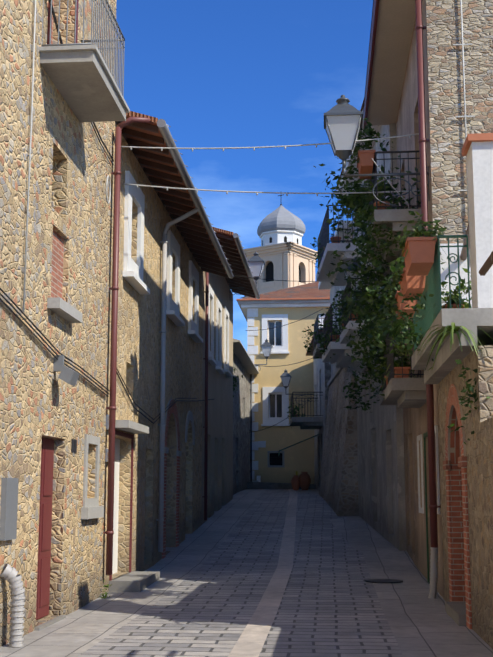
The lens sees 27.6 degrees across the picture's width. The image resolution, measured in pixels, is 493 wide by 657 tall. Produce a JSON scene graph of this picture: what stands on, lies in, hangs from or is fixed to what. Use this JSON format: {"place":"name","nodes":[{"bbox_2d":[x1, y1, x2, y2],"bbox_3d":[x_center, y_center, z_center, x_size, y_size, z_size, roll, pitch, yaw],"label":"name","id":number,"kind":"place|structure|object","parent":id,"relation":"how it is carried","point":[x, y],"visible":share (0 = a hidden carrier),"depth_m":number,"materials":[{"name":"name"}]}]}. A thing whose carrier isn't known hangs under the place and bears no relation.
{"place":"outdoors","nodes":[
{"label":"outdoors","id":0,"kind":"place"},
{"bbox_2d":[77,489,402,656],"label":"road paving","id":1,"kind":"structure","parent":0,"point":[330,605],"depth_m":14.44,"materials":[{"name":"grey stone"}]},
{"bbox_2d":[115,0,372,350],"label":"sky","id":2,"kind":"structure","parent":0,"point":[219,73],"materials":[{"name":"blue"}]},
{"bbox_2d":[0,489,492,656],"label":"road side strips","id":3,"kind":"object","parent":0,"point":[421,623],"visible":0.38,"depth_m":14.36,"materials":[{"name":"grey stone"}]},
{"bbox_2d":[0,563,24,647],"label":"corrugated drain pipe","id":4,"kind":"object","parent":3,"relation":"on","point":[17,602],"visible":0.94,"depth_m":10.51,"materials":[{"name":"white plastic"}]},
{"bbox_2d":[100,580,111,598],"bbox_3d":[-2.121,3.972,14.939,0.348,0.424,0.298,7,-11,-37],"label":"weed","id":5,"kind":"object","parent":3,"relation":"on","point":[102,594],"visible":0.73,"depth_m":14.97,"materials":[{"name":"green plant"}]},
{"bbox_2d":[291,472,310,490],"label":"terracotta pots","id":6,"kind":"object","parent":3,"relation":"on","point":[303,480],"visible":0.9,"depth_m":42.86,"materials":[{"name":"orange ceramic"}]},
{"bbox_2d":[365,579,402,582],"bbox_3d":[2.319,4.255,16.920,0.640,0.012,0.640,-1,-9,5],"label":"manhole cover","id":7,"kind":"object","parent":3,"relation":"on","point":[384,580],"visible":1,"depth_m":16.93,"materials":[{"name":"metal"}]},
{"bbox_2d":[428,547,437,598],"bbox_3d":[2.764,3.639,14.859,0.119,0.793,0.199,5,-11,-31],"label":"corrugated drain pipe","id":8,"kind":"object","parent":3,"relation":"on","point":[433,573],"visible":0.92,"depth_m":14.81,"materials":[{"name":"grey plastic"}]},
{"bbox_2d":[228,489,297,656],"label":"paving strip","id":9,"kind":"object","parent":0,"point":[251,639],"visible":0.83,"depth_m":14.75,"materials":[{"name":"beige stone"}]},
{"bbox_3d":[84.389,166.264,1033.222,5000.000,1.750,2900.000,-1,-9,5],"label":"ground","id":10,"kind":"structure","parent":0,"visible":0},
{"bbox_2d":[0,0,129,646],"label":"stone building","id":11,"kind":"structure","parent":10,"relation":"on","point":[52,553],"depth_m":12.75,"materials":[{"name":"beige stone"}]},
{"bbox_2d":[0,478,18,540],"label":"meter box","id":12,"kind":"object","parent":11,"relation":"attached to","point":[8,508],"visible":1,"depth_m":10.63,"materials":[{"name":"grey metal"}]},
{"bbox_2d":[53,355,78,385],"bbox_3d":[-2.282,0.527,12.650,0.300,0.380,0.280,-1,-9,5],"label":"floodlight","id":13,"kind":"object","parent":11,"relation":"attached to","point":[68,375],"visible":0.93,"depth_m":12.59,"materials":[{"name":"grey metal"}]},
{"bbox_2d":[71,439,76,452],"bbox_3d":[-2.336,1.591,13.602,0.015,0.180,0.240,-1,-9,5],"label":"house number","id":14,"kind":"object","parent":11,"relation":"attached to","point":[73,445],"visible":1,"depth_m":13.61,"materials":[{"name":"metal"}]},
{"bbox_2d":[41,0,124,96],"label":"balcony railing","id":15,"kind":"object","parent":11,"relation":"on","point":[102,40],"visible":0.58,"depth_m":13.09,"materials":[{"name":"grey metal"}]},
{"bbox_2d":[0,0,213,423],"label":"wall cables","id":16,"kind":"object","parent":11,"relation":"attached to","point":[28,187],"depth_m":11.95,"materials":[{"name":"grey"}]},
{"bbox_2d":[103,117,153,574],"bbox_3d":[-1.830,0.133,15.881,0.698,7.320,0.306,-1,-9,5],"label":"drainpipe","id":17,"kind":"object","parent":11,"relation":"attached to","point":[110,427],"visible":0.96,"depth_m":15.74,"materials":[{"name":"red metal"}]},
{"bbox_2d":[104,121,202,592],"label":"stone building","id":18,"kind":"structure","parent":10,"relation":"on","point":[145,218],"depth_m":19.61,"materials":[{"name":"stone"}]},
{"bbox_2d":[115,111,233,277],"bbox_3d":[-3.746,-3.229,22.613,5.894,1.890,11.930,-1,-9,5],"label":"roof eave","id":19,"kind":"object","parent":18,"relation":"on","point":[165,168],"visible":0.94,"depth_m":19.92,"materials":[{"name":"wood"}]},
{"bbox_2d":[156,208,199,551],"bbox_3d":[-1.381,0.921,20.575,0.846,7.149,0.115,1,-9,-8],"label":"grey downpipe","id":20,"kind":"object","parent":18,"relation":"attached to","point":[161,424],"visible":0.94,"depth_m":20.48,"materials":[{"name":"grey metal"}]},
{"bbox_2d":[121,133,420,432],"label":"overhead cables","id":21,"kind":"object","parent":18,"relation":"attached to","point":[285,146],"visible":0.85,"depth_m":16.92,"materials":[{"name":"grey"}]},
{"bbox_2d":[200,267,232,524],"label":"building","id":22,"kind":"structure","parent":10,"relation":"on","point":[220,411],"depth_m":31.72,"materials":[{"name":"beige paint"}]},
{"bbox_2d":[202,272,208,519],"bbox_3d":[-1.133,1.364,27.927,0.140,7.800,0.106,-1,-9,5],"label":"downpipe","id":23,"kind":"object","parent":22,"relation":"attached to","point":[206,292],"visible":0.94,"depth_m":27.80,"materials":[{"name":"grey metal"}]},
{"bbox_2d":[212,227,259,298],"bbox_3d":[-2.835,-2.708,33.139,6.024,1.890,9.200,-1,-9,5],"label":"roof eave","id":24,"kind":"object","parent":22,"relation":"on","point":[232,247],"visible":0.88,"depth_m":31.76,"materials":[{"name":"wood"}]},
{"bbox_2d":[229,252,264,297],"bbox_3d":[0.015,-1.889,35.975,1.267,1.770,0.600,-1,-9,5],"label":"street lamp","id":25,"kind":"object","parent":24,"relation":"on","point":[257,263],"visible":0.98,"depth_m":35.80,"materials":[{"name":"glass"}]},
{"bbox_2d":[233,339,258,494],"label":"building","id":26,"kind":"structure","parent":10,"relation":"on","point":[244,365],"depth_m":42.13,"materials":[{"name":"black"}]},
{"bbox_2d":[233,367,242,396],"bbox_3d":[-0.535,1.973,37.307,0.607,1.191,0.868,-6,-11,34],"label":"ivy","id":27,"kind":"object","parent":26,"relation":"attached to","point":[235,380],"visible":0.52,"depth_m":37.30,"materials":[{"name":"green plant"}]},
{"bbox_2d":[249,374,251,481],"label":"downpipe","id":28,"kind":"object","parent":26,"relation":"attached to","point":[250,430],"visible":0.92,"depth_m":46.67,"materials":[{"name":"metal"}]},
{"bbox_2d":[254,339,272,370],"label":"street lamp","id":29,"kind":"object","parent":26,"relation":"on","point":[266,346],"visible":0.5,"depth_m":46.54,"materials":[{"name":"glass"}]},
{"bbox_2d":[243,241,317,297],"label":"bell tower","id":30,"kind":"structure","parent":10,"relation":"on","point":[291,263],"depth_m":82.94,"materials":[{"name":"paint"}]},
{"bbox_2d":[257,194,305,245],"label":"dome","id":31,"kind":"structure","parent":30,"relation":"on","point":[280,224],"depth_m":83.86,"materials":[{"name":"grey metal"}]},
{"bbox_2d":[238,299,329,488],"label":"yellow building","id":32,"kind":"structure","parent":10,"relation":"on","point":[271,469],"depth_m":47.11,"materials":[{"name":"paint"}]},
{"bbox_2d":[236,282,329,301],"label":"roof","id":33,"kind":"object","parent":32,"relation":"on","point":[310,291],"visible":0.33,"depth_m":48.32,"materials":[{"name":"tile"}]},
{"bbox_2d":[278,434,318,455],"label":"cable","id":34,"kind":"object","parent":32,"relation":"attached to","point":[295,444],"visible":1,"depth_m":43.07,"materials":[{"name":"grey"}]},
{"bbox_2d":[290,327,330,489],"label":"house","id":35,"kind":"structure","parent":10,"relation":"on","point":[322,377],"depth_m":41.87,"materials":[{"name":"paint"}]},
{"bbox_2d":[280,369,313,404],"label":"street lamp","id":36,"kind":"object","parent":35,"relation":"attached to","point":[285,377],"visible":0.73,"depth_m":46.11,"materials":[{"name":"metal"}]},
{"bbox_2d":[287,326,322,427],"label":"plants","id":37,"kind":"object","parent":35,"relation":"on","point":[307,350],"visible":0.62,"depth_m":35.29,"materials":[{"name":"green plant"}]},
{"bbox_2d":[290,392,322,419],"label":"balcony railing","id":38,"kind":"object","parent":35,"relation":"on","point":[292,404],"visible":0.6,"depth_m":41.99,"materials":[{"name":"metal"}]},
{"bbox_2d":[313,221,358,515],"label":"building","id":39,"kind":"structure","parent":10,"relation":"on","point":[339,490],"depth_m":31.55,"materials":[{"name":"paint"}]},
{"bbox_2d":[314,314,339,347],"bbox_3d":[2.868,0.201,35.258,0.877,1.016,2.336,0,-9,0],"label":"balcony railing","id":40,"kind":"object","parent":39,"relation":"on","point":[317,327],"visible":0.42,"depth_m":34.50,"materials":[{"name":"metal"}]},
{"bbox_2d":[316,110,405,550],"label":"white building","id":41,"kind":"structure","parent":10,"relation":"on","point":[381,482],"depth_m":25.26,"materials":[{"name":"paint"}]},
{"bbox_2d":[309,218,380,412],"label":"plants","id":42,"kind":"object","parent":41,"relation":"on","point":[356,379],"visible":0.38,"depth_m":24.58,"materials":[{"name":"green plant"}]},
{"bbox_2d":[335,100,363,190],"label":"roof","id":43,"kind":"structure","parent":41,"relation":"on","point":[362,106],"depth_m":26.26,"materials":[{"name":"tile"}]},
{"bbox_2d":[317,205,388,350],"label":"balcony railings","id":44,"kind":"object","parent":41,"relation":"on","point":[323,237],"visible":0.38,"depth_m":26.45,"materials":[{"name":"metal"}]},
{"bbox_2d":[344,257,386,317],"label":"plants","id":45,"kind":"object","parent":41,"relation":"on","point":[350,273],"visible":0.15,"depth_m":23.72,"materials":[{"name":"plant"}]},
{"bbox_2d":[363,0,492,598],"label":"building","id":46,"kind":"structure","parent":10,"relation":"on","point":[391,93],"depth_m":16.23,"materials":[{"name":"beige"}]},
{"bbox_2d":[314,118,420,398],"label":"balcony plants","id":47,"kind":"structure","parent":46,"relation":"on","point":[359,206],"depth_m":17.78,"materials":[{"name":"green plant"}]},
{"bbox_2d":[363,0,373,111],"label":"roof","id":48,"kind":"structure","parent":46,"relation":"on","point":[368,54],"depth_m":20.30,"materials":[{"name":"tile"}]},
{"bbox_2d":[324,95,429,205],"bbox_3d":[2.097,-2.889,16.203,1.682,1.896,0.630,-1,-9,5],"label":"street lamp","id":49,"kind":"object","parent":46,"relation":"attached to","point":[343,120],"visible":0.88,"depth_m":16.08,"materials":[{"name":"glass"}]},
{"bbox_2d":[357,150,410,385],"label":"planters","id":50,"kind":"object","parent":46,"relation":"on","point":[365,163],"visible":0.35,"depth_m":16.88,"materials":[{"name":"ceramic"}]},
{"bbox_2d":[372,158,419,377],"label":"wall cables","id":51,"kind":"object","parent":46,"relation":"attached to","point":[408,207],"depth_m":16.33,"materials":[{"name":"grey"}]},
{"bbox_2d":[369,150,423,391],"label":"balcony railings","id":52,"kind":"object","parent":46,"relation":"on","point":[390,357],"visible":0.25,"depth_m":16.77,"materials":[{"name":"metal"}]},
{"bbox_2d":[415,0,440,547],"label":"drainpipe","id":53,"kind":"object","parent":46,"relation":"attached to","point":[423,140],"visible":0.56,"depth_m":15.70,"materials":[{"name":"brown metal"}]},
{"bbox_2d":[453,0,474,266],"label":"gable conduit","id":54,"kind":"structure","parent":46,"relation":"attached to","point":[464,116],"depth_m":15.82,"materials":[{"name":"grey metal"}]},
{"bbox_2d":[411,133,492,648],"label":"building wall","id":55,"kind":"structure","parent":10,"relation":"on","point":[466,475],"depth_m":11.53,"materials":[{"name":"paint"}]},
{"bbox_2d":[363,211,489,443],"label":"terrace plants","id":56,"kind":"object","parent":55,"relation":"on","point":[420,230],"depth_m":12.42,"materials":[{"name":"green plant"}]},
{"bbox_2d":[395,237,463,318],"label":"terrace planters","id":57,"kind":"object","parent":55,"relation":"on","point":[419,259],"depth_m":12.31,"materials":[{"name":"ceramic"}]},
{"bbox_2d":[413,235,470,351],"bbox_3d":[2.572,-0.339,13.521,0.358,0.966,3.638,-1,-9,5],"label":"balcony railing","id":58,"kind":"object","parent":55,"relation":"on","point":[432,285],"visible":0.54,"depth_m":12.18,"materials":[{"name":"metal"}]},
{"bbox_2d":[460,129,492,259],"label":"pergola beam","id":59,"kind":"structure","parent":55,"relation":"on","point":[463,255],"depth_m":14.91,"materials":[{"name":"wood"}]},
{"bbox_2d":[479,251,492,275],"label":"handrail","id":60,"kind":"object","parent":55,"relation":"on","point":[486,267],"visible":1,"depth_m":8.42,"materials":[{"name":"brown wood"}]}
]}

